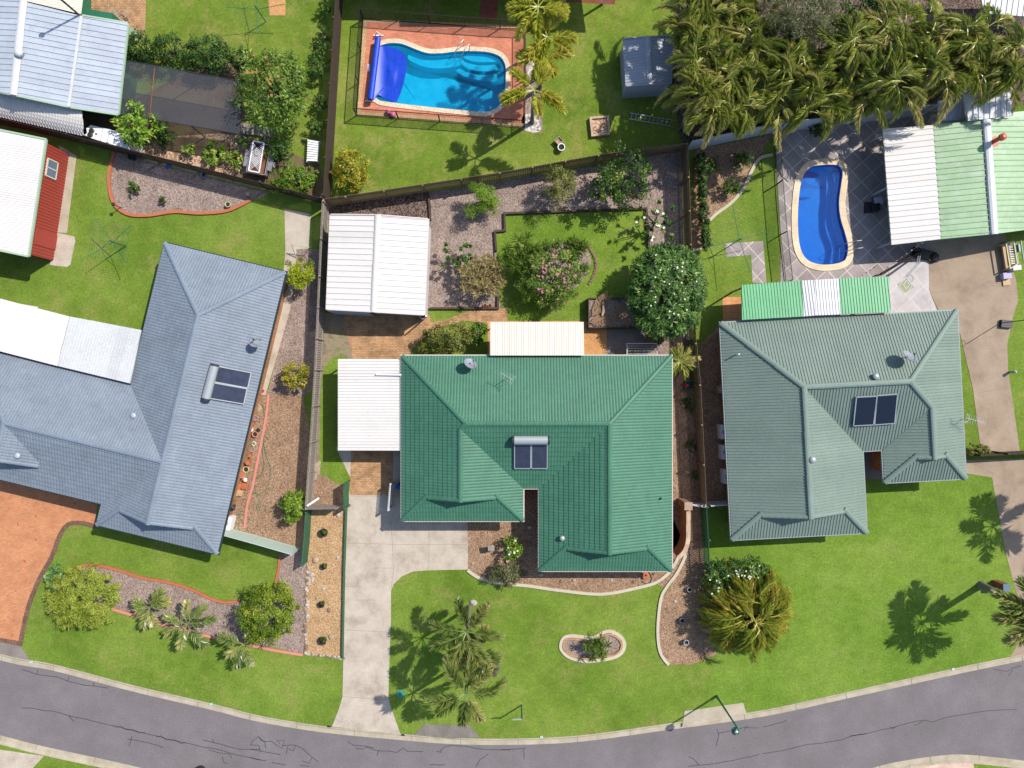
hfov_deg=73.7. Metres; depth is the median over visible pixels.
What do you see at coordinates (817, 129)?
shade shrub
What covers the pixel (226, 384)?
solar water heater
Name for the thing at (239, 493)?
paving slab
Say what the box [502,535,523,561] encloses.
flowering shrub
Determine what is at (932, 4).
grove palm
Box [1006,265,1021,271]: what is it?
white cabinet
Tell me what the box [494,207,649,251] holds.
timber edging
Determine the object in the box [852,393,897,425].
solar array
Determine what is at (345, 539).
edging fence
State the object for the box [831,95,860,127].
grove palm
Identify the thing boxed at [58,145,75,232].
shed path
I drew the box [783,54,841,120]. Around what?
grove palm
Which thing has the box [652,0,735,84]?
grove palm
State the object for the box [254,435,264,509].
garden hose
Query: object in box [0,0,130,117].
zinc roofed house
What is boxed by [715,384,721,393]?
gas cylinder
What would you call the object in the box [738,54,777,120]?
grove palm
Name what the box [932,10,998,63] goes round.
grove palm
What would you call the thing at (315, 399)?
timber fence
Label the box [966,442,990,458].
boundary shrub
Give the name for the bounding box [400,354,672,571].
green house
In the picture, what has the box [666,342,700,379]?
fan palm
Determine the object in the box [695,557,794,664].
golden cane
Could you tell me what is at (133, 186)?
bush
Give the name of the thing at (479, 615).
street palm
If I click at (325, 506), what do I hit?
slat gate
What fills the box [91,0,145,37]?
patio
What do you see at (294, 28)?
lawn
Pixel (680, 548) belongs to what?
brick wall
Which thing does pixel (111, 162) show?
garden edging
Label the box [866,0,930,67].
grove palm
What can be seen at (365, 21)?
pool deck border path
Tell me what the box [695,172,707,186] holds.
clipped hedge
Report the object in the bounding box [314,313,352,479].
weedy ground
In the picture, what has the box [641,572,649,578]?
flower ornament
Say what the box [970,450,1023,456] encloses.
timber fence
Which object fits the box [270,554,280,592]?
garden edging
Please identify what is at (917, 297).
pale paving
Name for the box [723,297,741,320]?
terrace tiles
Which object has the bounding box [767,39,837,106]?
grove palm
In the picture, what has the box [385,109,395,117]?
pool float
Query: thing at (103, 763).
kerb
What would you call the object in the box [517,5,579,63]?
foxtail palm
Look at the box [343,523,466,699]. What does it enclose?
driveway marking
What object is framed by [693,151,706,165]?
clipped hedge
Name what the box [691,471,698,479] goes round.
shade fern
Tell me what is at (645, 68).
garden shed
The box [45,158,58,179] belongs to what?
window
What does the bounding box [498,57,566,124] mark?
foxtail palm
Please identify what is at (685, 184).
timber fence
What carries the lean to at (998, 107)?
on the pool paving at (861, 157)
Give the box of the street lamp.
[715,695,739,734]
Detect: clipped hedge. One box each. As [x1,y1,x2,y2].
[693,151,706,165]
[695,160,707,177]
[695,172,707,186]
[695,193,709,208]
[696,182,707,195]
[696,204,709,217]
[697,213,709,227]
[699,236,712,251]
[700,225,710,237]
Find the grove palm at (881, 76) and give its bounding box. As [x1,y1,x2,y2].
[860,43,913,86]
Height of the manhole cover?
0.045 m
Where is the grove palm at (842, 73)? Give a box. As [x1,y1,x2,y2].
[795,39,853,88]
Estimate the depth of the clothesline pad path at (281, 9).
45.99 m
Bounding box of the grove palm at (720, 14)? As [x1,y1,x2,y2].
[712,0,767,49]
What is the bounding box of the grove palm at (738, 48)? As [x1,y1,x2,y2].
[695,13,757,71]
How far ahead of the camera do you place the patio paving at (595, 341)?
45.98 m
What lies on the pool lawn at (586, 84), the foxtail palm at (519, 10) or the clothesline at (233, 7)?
the foxtail palm at (519, 10)
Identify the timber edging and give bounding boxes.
[427,192,430,220]
[430,293,498,308]
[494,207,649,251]
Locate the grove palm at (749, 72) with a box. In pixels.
[703,25,773,94]
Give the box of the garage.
[326,214,430,317]
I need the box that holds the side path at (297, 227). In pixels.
[262,209,310,394]
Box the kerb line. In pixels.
[0,654,1022,761]
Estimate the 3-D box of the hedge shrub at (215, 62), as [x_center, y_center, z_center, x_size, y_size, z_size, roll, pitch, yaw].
[-19.954,-21.585,44.884,3.481,2.350,2.939,0,90,0]
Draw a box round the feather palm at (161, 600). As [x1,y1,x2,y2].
[130,586,172,630]
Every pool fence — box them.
[352,9,525,127]
[773,129,792,281]
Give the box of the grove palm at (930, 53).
[885,34,972,126]
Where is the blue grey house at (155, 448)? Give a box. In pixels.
[0,241,287,554]
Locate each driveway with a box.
[0,480,96,640]
[0,750,43,767]
[332,448,467,733]
[929,233,1019,451]
[966,459,1023,656]
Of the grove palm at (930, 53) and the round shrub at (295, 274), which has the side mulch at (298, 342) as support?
the round shrub at (295, 274)
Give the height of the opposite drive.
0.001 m
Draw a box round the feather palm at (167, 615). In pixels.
[161,599,217,650]
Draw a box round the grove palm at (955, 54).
[897,19,964,96]
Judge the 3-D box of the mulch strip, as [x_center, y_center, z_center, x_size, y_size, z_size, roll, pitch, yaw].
[-15.026,14.588,45.996,2.560,0.001,7.075,0,90,0]
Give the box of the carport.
[338,359,400,450]
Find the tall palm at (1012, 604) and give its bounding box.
[976,568,1023,647]
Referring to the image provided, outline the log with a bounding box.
[601,302,604,315]
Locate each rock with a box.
[312,557,318,562]
[470,599,476,605]
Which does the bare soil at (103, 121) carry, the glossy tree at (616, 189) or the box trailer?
the box trailer
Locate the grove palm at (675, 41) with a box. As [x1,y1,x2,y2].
[651,0,719,57]
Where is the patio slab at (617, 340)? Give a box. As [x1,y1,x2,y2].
[607,330,643,354]
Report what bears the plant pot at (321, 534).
on the gravel bed at (327, 549)
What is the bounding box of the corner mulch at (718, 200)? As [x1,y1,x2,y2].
[692,134,771,247]
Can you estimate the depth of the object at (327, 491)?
45.99 m
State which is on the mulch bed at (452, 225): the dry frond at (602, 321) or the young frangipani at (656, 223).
the young frangipani at (656, 223)
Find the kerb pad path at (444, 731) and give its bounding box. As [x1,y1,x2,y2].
[415,724,478,738]
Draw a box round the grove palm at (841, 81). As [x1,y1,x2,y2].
[818,31,880,105]
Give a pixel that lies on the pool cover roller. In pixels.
(388, 70)
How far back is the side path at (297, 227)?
45.99 m
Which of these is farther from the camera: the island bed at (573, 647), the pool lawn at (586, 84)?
the pool lawn at (586, 84)
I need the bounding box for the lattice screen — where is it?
[875,249,922,275]
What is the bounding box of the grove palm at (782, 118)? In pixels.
[764,82,807,132]
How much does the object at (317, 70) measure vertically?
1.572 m
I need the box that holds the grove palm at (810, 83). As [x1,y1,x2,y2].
[774,55,853,142]
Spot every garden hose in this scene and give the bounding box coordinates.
[235,404,270,529]
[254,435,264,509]
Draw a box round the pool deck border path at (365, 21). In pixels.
[357,19,523,127]
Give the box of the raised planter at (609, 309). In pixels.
[587,298,643,328]
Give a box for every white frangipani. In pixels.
[700,559,724,601]
[705,555,772,590]
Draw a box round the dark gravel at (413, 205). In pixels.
[327,191,428,218]
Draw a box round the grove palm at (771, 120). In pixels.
[743,57,799,151]
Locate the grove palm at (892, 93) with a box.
[850,50,928,129]
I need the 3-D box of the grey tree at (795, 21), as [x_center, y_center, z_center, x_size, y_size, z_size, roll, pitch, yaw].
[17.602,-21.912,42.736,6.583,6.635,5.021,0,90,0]
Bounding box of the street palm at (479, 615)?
[427,596,505,669]
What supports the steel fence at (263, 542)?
on the ground at (552, 690)
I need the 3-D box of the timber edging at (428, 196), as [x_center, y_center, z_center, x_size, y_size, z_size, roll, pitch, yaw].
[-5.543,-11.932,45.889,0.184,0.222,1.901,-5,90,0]
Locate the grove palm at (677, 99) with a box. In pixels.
[653,44,717,131]
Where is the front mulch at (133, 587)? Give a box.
[75,567,271,647]
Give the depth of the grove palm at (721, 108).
40.26 m
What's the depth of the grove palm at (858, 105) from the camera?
41.56 m
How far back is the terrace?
45.99 m
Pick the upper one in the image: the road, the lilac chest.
the lilac chest
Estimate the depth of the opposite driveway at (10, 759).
45.99 m
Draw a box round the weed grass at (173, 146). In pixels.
[156,137,230,155]
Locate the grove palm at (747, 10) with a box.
[718,0,788,38]
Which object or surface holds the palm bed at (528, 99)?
on the pool lawn at (586, 84)
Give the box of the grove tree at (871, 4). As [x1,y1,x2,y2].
[840,0,900,29]
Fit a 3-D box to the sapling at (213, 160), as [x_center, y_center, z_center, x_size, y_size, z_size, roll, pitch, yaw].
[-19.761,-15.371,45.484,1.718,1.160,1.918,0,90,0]
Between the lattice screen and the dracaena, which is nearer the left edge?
the dracaena
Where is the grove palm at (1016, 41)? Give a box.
[973,21,1023,101]
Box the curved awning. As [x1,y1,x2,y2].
[0,94,93,140]
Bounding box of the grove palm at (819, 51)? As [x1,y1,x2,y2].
[806,25,857,70]
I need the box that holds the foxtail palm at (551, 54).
[515,30,570,90]
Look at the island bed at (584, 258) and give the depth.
45.98 m
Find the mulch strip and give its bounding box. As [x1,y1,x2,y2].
[272,549,305,652]
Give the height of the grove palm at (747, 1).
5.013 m
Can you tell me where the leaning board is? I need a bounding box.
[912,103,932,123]
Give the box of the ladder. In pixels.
[629,112,673,126]
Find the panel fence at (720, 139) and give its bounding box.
[689,104,936,149]
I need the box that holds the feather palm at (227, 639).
[216,620,266,671]
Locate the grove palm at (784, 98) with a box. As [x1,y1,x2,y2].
[740,37,805,106]
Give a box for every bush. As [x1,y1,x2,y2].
[42,559,122,629]
[127,180,140,193]
[159,195,166,203]
[232,578,300,646]
[418,318,476,354]
[463,181,501,218]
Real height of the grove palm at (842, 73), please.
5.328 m
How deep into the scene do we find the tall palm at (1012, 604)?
40.72 m
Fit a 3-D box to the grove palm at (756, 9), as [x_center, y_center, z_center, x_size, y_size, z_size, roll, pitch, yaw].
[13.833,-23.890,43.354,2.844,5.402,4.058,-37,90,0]
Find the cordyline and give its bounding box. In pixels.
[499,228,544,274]
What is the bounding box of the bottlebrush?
[542,163,577,211]
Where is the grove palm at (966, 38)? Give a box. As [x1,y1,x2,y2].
[932,11,1006,73]
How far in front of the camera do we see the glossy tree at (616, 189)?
43.45 m
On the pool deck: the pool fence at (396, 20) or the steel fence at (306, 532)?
the pool fence at (396, 20)
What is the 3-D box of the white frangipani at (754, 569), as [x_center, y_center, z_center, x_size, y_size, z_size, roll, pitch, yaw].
[14.797,12.259,44.818,4.451,2.474,2.478,0,90,0]
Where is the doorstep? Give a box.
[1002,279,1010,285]
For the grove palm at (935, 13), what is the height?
4.916 m
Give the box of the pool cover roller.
[365,31,406,101]
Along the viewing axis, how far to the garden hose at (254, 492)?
45.96 m
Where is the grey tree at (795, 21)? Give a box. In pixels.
[753,0,861,63]
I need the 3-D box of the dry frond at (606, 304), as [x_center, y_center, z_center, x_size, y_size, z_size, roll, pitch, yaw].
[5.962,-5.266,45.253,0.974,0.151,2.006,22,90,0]
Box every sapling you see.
[181,143,194,155]
[201,139,225,166]
[223,150,242,169]
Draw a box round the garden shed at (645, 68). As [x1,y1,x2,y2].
[620,35,672,97]
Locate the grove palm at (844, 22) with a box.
[815,10,888,70]
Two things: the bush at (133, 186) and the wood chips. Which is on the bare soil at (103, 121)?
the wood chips
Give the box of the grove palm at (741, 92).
[680,55,768,106]
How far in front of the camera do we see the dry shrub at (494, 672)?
45.37 m
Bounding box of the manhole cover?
[396,690,404,698]
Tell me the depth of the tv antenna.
42.33 m
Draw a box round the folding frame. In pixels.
[112,8,128,19]
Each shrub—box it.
[43,562,70,594]
[110,98,166,150]
[126,25,155,62]
[148,29,190,68]
[148,120,176,146]
[184,33,234,75]
[227,45,255,71]
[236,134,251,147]
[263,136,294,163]
[268,161,319,194]
[276,489,308,524]
[281,358,310,391]
[284,257,314,289]
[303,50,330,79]
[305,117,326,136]
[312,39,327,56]
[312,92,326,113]
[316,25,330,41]
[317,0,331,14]
[330,146,370,191]
[440,242,473,268]
[469,322,487,345]
[488,561,527,588]
[492,664,500,677]
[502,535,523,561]
[645,332,665,344]
[706,155,720,175]
[719,177,741,196]
[730,152,753,172]
[808,124,826,139]
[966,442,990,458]
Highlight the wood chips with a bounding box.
[143,134,252,174]
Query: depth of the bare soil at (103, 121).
46.00 m
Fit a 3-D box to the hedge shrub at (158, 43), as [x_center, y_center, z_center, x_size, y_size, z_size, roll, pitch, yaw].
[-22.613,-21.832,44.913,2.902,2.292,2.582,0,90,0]
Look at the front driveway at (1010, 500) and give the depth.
45.99 m
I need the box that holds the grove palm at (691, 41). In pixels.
[689,0,756,49]
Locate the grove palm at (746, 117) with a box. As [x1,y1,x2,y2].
[700,74,768,139]
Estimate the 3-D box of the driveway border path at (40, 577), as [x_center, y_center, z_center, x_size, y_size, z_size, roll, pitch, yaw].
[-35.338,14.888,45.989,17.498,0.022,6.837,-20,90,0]
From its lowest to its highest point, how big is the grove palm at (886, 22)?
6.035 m
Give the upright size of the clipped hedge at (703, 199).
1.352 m
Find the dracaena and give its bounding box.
[456,252,507,299]
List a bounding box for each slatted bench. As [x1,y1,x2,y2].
[306,139,321,163]
[1001,240,1023,263]
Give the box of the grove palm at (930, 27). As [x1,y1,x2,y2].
[923,20,981,89]
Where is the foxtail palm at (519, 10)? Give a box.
[505,0,570,42]
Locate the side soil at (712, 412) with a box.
[700,327,725,502]
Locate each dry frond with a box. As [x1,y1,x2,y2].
[589,312,619,325]
[591,291,613,316]
[615,301,633,327]
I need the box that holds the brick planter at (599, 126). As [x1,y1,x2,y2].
[589,115,609,137]
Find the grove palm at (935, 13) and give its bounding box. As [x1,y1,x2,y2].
[870,8,956,88]
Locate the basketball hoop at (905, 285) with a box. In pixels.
[897,247,938,294]
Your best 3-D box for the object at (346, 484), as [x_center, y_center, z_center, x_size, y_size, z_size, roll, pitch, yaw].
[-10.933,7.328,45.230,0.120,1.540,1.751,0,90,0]
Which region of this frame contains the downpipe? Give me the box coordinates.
[376,374,400,375]
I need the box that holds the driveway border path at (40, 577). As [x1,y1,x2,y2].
[0,521,95,645]
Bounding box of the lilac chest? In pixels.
[999,272,1011,279]
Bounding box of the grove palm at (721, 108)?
[671,68,735,149]
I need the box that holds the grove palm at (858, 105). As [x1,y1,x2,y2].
[850,66,896,134]
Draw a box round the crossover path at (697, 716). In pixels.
[682,703,745,726]
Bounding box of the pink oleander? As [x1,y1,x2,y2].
[514,237,590,310]
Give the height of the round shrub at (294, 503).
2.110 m
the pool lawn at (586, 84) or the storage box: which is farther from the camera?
the pool lawn at (586, 84)
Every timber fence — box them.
[0,119,323,203]
[305,200,330,509]
[321,0,342,197]
[323,143,685,206]
[680,143,706,505]
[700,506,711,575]
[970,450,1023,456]
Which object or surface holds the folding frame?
on the patio at (135, 10)
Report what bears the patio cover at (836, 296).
on the pool paving at (861, 157)
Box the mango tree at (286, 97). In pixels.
[230,44,313,134]
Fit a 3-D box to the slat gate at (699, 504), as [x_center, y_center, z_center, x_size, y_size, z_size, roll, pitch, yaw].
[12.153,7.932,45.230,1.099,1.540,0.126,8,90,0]
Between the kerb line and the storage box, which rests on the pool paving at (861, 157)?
the storage box
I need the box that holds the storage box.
[864,202,872,212]
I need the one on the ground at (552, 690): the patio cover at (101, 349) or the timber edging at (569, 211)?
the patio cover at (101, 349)
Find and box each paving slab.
[236,490,243,496]
[241,482,248,489]
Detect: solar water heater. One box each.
[201,363,251,404]
[512,436,549,468]
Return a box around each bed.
[111,152,268,213]
[306,506,344,656]
[428,152,689,354]
[467,489,679,591]
[522,68,542,132]
[522,114,540,132]
[526,61,534,80]
[526,243,590,287]
[565,635,620,656]
[657,557,682,587]
[659,548,715,664]
[998,241,1017,270]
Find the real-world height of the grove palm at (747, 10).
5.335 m
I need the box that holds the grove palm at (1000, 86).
[958,35,1023,113]
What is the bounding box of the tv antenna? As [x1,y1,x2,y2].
[963,413,985,424]
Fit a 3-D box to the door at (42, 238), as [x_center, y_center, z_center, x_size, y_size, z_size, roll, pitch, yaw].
[-30.699,-9.524,44.980,0.050,2.000,1.010,9,90,0]
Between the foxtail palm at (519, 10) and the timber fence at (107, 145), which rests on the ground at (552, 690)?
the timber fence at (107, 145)
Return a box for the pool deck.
[361,22,524,122]
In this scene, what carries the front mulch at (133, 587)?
on the ground at (552, 690)
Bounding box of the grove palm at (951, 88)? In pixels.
[926,51,972,97]
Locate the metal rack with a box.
[626,343,656,353]
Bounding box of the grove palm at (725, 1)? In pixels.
[700,0,743,29]
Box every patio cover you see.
[0,299,141,382]
[490,322,583,355]
[731,276,890,319]
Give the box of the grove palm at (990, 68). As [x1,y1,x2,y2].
[981,49,1023,103]
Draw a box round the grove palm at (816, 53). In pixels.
[796,17,849,71]
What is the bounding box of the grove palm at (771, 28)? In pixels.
[765,12,819,99]
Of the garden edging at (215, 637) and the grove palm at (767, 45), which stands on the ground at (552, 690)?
the garden edging at (215, 637)
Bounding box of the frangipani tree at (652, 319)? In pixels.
[625,237,709,342]
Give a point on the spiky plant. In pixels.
(598, 646)
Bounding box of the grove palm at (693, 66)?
[665,23,738,105]
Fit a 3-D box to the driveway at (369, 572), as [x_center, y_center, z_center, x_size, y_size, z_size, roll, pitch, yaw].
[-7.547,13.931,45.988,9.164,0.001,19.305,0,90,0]
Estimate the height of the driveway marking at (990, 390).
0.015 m
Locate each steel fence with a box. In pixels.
[224,529,300,554]
[301,509,311,566]
[707,501,727,506]
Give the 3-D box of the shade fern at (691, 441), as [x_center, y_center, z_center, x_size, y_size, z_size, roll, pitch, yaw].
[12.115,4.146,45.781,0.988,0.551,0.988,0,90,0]
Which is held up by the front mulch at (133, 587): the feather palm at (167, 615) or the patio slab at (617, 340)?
the feather palm at (167, 615)
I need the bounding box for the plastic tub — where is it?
[684,381,692,389]
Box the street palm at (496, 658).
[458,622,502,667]
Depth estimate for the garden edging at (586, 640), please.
45.88 m
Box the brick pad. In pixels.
[349,451,392,494]
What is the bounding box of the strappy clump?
[564,235,590,260]
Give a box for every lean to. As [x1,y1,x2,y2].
[922,98,965,124]
[962,90,1012,121]
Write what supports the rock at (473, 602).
on the ground at (552, 690)
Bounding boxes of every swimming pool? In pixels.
[372,39,509,115]
[791,158,853,270]
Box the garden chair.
[871,196,882,204]
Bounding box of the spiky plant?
[581,632,612,662]
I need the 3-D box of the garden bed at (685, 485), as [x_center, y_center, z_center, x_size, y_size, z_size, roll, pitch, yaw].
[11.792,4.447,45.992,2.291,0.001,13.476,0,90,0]
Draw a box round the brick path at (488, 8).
[479,0,498,19]
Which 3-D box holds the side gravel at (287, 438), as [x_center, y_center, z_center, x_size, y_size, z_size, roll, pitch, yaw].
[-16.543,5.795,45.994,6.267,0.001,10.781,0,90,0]
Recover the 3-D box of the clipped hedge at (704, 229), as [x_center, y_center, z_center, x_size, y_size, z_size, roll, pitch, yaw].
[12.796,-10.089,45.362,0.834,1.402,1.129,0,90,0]
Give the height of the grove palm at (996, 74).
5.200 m
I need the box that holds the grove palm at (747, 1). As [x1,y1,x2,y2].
[711,0,759,28]
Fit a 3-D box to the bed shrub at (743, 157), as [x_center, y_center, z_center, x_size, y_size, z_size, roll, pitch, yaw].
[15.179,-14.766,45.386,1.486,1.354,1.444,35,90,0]
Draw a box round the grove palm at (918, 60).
[881,38,929,116]
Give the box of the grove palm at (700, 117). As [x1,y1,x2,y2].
[672,89,746,139]
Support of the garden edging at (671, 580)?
on the ground at (552, 690)
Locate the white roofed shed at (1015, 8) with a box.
[981,0,1023,32]
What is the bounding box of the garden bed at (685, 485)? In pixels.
[673,351,703,549]
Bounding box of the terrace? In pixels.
[560,0,614,3]
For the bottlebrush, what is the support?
on the mulch bed at (452, 225)
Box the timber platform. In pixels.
[240,123,273,136]
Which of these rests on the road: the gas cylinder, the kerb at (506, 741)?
the kerb at (506, 741)
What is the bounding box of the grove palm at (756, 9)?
[724,0,766,31]
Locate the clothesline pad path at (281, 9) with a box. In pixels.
[268,0,284,14]
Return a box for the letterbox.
[992,580,1009,590]
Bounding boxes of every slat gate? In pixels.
[303,504,341,509]
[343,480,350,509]
[387,480,394,510]
[693,502,706,507]
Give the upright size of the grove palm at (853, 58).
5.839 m
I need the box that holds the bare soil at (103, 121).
[0,61,325,198]
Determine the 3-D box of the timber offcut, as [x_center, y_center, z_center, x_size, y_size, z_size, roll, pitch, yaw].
[-13.120,5.822,45.950,0.382,0.100,1.303,7,90,0]
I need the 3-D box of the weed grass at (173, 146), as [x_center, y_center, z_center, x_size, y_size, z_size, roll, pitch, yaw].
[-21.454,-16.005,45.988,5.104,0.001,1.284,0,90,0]
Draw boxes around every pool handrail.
[454,39,469,64]
[840,240,862,253]
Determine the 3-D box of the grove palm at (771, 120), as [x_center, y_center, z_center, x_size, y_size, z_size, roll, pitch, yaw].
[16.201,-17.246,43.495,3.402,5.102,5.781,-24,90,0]
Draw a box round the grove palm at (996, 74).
[931,35,1005,106]
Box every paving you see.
[344,308,506,358]
[487,321,606,354]
[776,114,965,317]
[889,260,936,312]
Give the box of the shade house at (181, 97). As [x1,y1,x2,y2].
[119,60,252,144]
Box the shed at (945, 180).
[869,111,1023,249]
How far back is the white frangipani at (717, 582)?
44.51 m
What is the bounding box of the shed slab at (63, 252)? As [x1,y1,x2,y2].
[50,233,74,266]
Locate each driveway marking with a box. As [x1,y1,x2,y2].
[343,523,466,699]
[932,285,1023,485]
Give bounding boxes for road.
[0,661,1023,767]
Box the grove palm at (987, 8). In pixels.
[966,1,1014,58]
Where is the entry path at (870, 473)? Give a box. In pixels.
[864,452,880,478]
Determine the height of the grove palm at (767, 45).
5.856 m
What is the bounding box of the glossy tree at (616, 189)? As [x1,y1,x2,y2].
[586,139,652,214]
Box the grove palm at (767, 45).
[722,12,789,83]
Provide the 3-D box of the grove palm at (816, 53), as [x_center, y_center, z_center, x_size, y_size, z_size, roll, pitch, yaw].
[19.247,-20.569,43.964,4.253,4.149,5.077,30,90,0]
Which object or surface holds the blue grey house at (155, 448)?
on the ground at (552, 690)
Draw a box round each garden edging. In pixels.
[72,564,239,603]
[99,604,302,655]
[107,152,251,216]
[244,395,269,527]
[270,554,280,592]
[467,557,678,595]
[559,629,625,662]
[562,633,622,659]
[656,550,687,665]
[692,153,772,250]
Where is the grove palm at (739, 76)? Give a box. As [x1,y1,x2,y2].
[710,62,783,110]
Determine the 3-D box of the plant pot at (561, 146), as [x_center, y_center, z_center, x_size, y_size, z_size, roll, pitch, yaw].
[3.302,-15.835,45.800,0.504,0.400,0.504,0,90,0]
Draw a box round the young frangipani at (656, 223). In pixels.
[634,198,675,241]
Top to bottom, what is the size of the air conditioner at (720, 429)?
0.817 m
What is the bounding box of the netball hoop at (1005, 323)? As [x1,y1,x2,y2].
[999,320,1023,327]
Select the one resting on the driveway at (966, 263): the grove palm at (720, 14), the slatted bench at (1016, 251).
the slatted bench at (1016, 251)
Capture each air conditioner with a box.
[226,515,235,530]
[717,424,723,438]
[718,444,724,459]
[720,468,726,483]
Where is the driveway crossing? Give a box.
[0,642,29,659]
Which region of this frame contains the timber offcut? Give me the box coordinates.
[314,461,320,479]
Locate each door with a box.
[34,229,57,249]
[328,310,413,315]
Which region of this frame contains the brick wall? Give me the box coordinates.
[673,498,692,558]
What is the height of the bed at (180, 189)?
0.001 m
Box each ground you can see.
[0,0,1023,767]
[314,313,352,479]
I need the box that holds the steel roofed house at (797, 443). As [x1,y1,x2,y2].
[717,309,967,541]
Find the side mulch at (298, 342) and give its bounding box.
[268,249,319,395]
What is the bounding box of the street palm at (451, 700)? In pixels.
[427,653,508,729]
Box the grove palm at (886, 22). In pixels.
[822,0,911,78]
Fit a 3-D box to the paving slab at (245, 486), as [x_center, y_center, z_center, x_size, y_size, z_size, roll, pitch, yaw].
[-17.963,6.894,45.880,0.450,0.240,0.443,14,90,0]
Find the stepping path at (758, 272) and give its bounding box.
[725,241,766,282]
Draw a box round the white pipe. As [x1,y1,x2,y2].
[306,497,318,506]
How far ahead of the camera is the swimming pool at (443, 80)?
46.85 m
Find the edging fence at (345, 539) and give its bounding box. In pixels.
[342,508,347,658]
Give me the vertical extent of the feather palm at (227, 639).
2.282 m
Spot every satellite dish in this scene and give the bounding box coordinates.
[249,339,259,346]
[464,358,476,368]
[903,350,915,361]
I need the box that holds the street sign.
[512,704,522,719]
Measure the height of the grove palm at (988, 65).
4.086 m
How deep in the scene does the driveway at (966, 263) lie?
45.98 m
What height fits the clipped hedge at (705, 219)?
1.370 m
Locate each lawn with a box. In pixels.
[132,0,334,162]
[319,354,349,483]
[331,0,679,198]
[496,210,647,329]
[705,473,1019,712]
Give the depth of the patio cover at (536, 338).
43.34 m
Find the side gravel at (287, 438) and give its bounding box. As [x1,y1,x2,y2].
[232,392,312,547]
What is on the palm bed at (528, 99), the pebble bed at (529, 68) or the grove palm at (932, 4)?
the pebble bed at (529, 68)
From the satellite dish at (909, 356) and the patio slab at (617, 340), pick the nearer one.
the satellite dish at (909, 356)
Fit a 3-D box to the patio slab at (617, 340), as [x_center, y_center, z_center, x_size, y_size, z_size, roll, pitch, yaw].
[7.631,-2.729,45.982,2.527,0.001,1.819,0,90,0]
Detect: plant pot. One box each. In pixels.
[127,154,135,160]
[243,466,248,472]
[318,637,325,644]
[319,528,327,536]
[554,136,562,144]
[558,143,564,150]
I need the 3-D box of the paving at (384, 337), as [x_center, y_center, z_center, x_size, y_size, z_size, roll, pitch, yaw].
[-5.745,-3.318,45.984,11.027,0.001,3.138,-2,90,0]
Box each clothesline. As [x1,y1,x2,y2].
[88,219,130,261]
[228,0,283,34]
[708,205,772,270]
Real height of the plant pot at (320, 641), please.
0.300 m
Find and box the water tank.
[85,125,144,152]
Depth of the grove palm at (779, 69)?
40.68 m
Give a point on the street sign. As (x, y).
(521, 718)
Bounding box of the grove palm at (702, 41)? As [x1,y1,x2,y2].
[681,21,740,70]
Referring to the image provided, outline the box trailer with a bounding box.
[243,129,275,176]
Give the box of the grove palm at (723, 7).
[660,0,736,50]
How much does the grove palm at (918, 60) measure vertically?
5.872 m
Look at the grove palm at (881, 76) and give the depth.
42.46 m
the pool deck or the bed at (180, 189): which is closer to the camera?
the pool deck
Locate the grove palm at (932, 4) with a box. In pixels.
[900,0,952,60]
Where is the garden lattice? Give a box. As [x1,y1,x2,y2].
[248,140,264,172]
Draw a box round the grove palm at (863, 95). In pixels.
[843,59,910,120]
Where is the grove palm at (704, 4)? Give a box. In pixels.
[666,0,735,25]
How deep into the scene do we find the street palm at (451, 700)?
40.32 m
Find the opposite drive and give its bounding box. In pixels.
[910,763,973,767]
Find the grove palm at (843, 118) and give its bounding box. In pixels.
[798,64,871,125]
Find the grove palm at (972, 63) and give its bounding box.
[909,34,989,101]
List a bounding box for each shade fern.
[681,396,690,404]
[685,402,692,411]
[686,439,696,451]
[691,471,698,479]
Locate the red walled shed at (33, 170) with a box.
[0,129,68,259]
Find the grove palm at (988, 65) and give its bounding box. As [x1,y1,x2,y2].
[953,36,1021,89]
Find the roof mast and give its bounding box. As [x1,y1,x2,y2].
[61,0,80,15]
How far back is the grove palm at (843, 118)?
41.87 m
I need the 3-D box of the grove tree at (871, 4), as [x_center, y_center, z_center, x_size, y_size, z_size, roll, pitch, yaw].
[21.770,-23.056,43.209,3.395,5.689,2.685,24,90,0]
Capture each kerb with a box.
[0,654,1023,744]
[0,735,1023,767]
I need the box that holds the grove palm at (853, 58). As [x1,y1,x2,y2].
[822,20,900,87]
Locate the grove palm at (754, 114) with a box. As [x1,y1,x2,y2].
[722,89,792,132]
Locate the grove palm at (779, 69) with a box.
[752,36,827,120]
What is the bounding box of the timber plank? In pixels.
[243,438,253,462]
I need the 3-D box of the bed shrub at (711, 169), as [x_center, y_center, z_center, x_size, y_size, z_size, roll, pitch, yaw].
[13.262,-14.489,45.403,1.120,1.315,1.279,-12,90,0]

